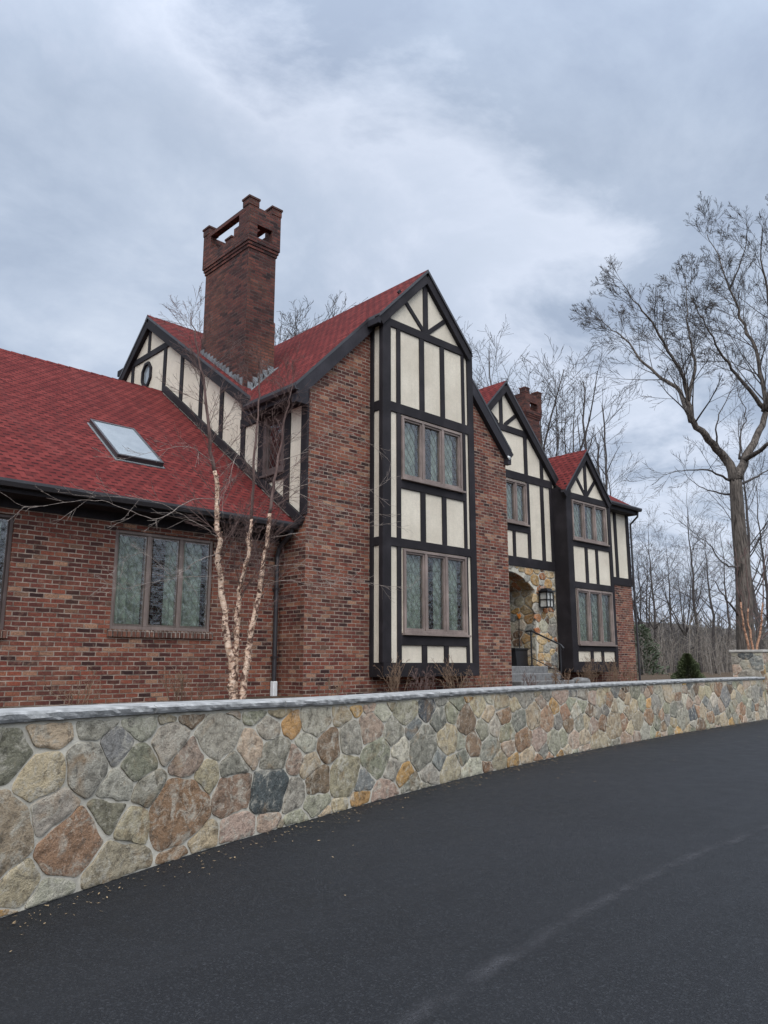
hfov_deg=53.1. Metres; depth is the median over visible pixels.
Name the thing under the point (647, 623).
bare tree
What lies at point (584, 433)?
tall bare stem
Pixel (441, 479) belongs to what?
window
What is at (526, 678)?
dormant shrub
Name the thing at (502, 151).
sky
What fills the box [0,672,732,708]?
planting bed
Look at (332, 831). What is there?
leaf litter
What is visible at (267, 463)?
window
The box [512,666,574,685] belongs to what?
stone steps
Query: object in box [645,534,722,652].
bare tree
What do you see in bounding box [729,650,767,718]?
stone wall
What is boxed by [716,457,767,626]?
bare tree
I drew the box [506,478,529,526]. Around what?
window
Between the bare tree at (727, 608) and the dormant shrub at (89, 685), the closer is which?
the dormant shrub at (89, 685)
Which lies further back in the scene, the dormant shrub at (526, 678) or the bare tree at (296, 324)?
the bare tree at (296, 324)
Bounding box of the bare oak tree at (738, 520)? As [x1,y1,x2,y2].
[569,192,767,649]
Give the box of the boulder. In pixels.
[572,677,590,682]
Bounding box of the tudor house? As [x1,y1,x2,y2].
[0,194,641,706]
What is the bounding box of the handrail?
[526,630,563,679]
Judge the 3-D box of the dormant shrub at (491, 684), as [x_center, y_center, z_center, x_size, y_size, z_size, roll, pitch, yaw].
[2.087,3.344,15.506,1.044,0.693,0.729,0,-11,-2]
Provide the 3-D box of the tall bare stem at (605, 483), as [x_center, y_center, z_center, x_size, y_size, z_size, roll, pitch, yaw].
[11.108,0.910,38.657,1.453,15.177,1.868,1,-11,-4]
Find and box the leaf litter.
[10,719,766,951]
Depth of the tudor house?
14.79 m
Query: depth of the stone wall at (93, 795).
7.35 m
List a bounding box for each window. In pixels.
[0,513,13,629]
[109,529,212,631]
[141,361,151,386]
[259,412,284,478]
[401,415,465,493]
[402,548,470,636]
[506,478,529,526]
[571,499,609,546]
[576,589,617,646]
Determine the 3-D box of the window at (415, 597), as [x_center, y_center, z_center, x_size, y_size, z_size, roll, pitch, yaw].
[0.993,1.630,15.183,1.890,1.635,0.270,10,-15,-43]
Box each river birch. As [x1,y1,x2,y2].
[2,277,420,699]
[719,540,767,649]
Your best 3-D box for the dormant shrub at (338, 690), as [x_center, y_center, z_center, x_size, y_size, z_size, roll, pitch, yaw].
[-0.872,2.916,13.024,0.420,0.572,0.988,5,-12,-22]
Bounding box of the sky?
[0,0,767,630]
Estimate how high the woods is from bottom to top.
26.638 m
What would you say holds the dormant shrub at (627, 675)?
on the planting bed
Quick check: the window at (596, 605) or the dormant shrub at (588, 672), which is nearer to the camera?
the dormant shrub at (588, 672)
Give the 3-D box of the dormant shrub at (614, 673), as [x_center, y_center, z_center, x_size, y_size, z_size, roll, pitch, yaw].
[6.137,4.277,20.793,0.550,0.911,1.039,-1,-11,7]
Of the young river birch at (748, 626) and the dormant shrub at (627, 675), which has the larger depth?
the young river birch at (748, 626)
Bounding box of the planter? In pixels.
[511,648,528,665]
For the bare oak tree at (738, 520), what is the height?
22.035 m
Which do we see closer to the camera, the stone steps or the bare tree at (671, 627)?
the stone steps
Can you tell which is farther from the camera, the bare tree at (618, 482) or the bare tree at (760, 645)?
the bare tree at (760, 645)
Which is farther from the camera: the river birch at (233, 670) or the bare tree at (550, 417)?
the bare tree at (550, 417)
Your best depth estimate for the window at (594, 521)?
22.31 m
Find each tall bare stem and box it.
[574,412,580,451]
[579,374,599,467]
[588,389,618,492]
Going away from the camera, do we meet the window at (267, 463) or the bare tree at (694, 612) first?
the window at (267, 463)
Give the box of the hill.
[634,621,735,640]
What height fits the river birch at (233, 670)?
6.046 m
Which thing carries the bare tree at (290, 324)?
on the ground
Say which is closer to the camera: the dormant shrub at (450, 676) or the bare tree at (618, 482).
the dormant shrub at (450, 676)
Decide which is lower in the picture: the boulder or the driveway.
the driveway
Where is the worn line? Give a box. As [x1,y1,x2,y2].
[410,839,737,1019]
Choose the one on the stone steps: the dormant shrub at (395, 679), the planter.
the planter
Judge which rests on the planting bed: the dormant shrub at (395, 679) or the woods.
the dormant shrub at (395, 679)
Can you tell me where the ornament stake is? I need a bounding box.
[517,613,520,647]
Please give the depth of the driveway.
5.00 m
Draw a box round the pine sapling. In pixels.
[634,624,669,674]
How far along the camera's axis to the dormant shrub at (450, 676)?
14.51 m
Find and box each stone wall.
[0,677,766,917]
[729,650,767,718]
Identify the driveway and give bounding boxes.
[0,719,767,1023]
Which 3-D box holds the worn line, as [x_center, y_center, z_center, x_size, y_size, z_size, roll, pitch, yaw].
[3.699,3.046,7.184,12.136,0.001,0.809,11,-15,-43]
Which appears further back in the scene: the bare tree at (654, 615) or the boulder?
the bare tree at (654, 615)
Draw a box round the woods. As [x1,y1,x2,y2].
[634,602,767,672]
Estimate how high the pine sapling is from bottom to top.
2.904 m
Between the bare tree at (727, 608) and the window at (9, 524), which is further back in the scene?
the bare tree at (727, 608)
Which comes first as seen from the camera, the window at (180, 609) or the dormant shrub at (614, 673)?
the window at (180, 609)
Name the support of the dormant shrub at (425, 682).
on the planting bed
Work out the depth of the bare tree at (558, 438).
51.31 m
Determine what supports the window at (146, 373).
in the tudor house
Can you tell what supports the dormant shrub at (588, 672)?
on the planting bed
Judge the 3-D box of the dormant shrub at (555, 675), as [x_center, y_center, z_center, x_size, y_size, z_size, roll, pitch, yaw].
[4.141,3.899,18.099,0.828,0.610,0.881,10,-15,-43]
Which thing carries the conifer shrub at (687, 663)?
on the planting bed
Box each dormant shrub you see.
[44,665,102,705]
[158,662,214,701]
[318,669,350,695]
[373,652,412,692]
[408,665,435,690]
[432,656,472,688]
[464,667,509,687]
[521,670,540,685]
[545,665,580,683]
[577,653,601,682]
[601,655,621,681]
[604,661,638,680]
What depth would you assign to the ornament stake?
20.81 m
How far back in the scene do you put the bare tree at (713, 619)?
46.00 m
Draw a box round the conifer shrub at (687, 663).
[670,653,705,678]
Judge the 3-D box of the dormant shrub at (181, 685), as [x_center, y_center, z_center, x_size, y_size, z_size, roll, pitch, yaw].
[-2.933,2.558,11.423,0.904,0.655,0.565,4,-12,-20]
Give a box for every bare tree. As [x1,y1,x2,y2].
[275,291,367,345]
[275,300,327,340]
[456,314,652,477]
[496,334,636,496]
[563,431,686,605]
[631,505,692,673]
[631,543,681,670]
[634,525,702,672]
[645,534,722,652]
[663,479,733,672]
[664,524,752,673]
[686,400,767,649]
[692,513,764,671]
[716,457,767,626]

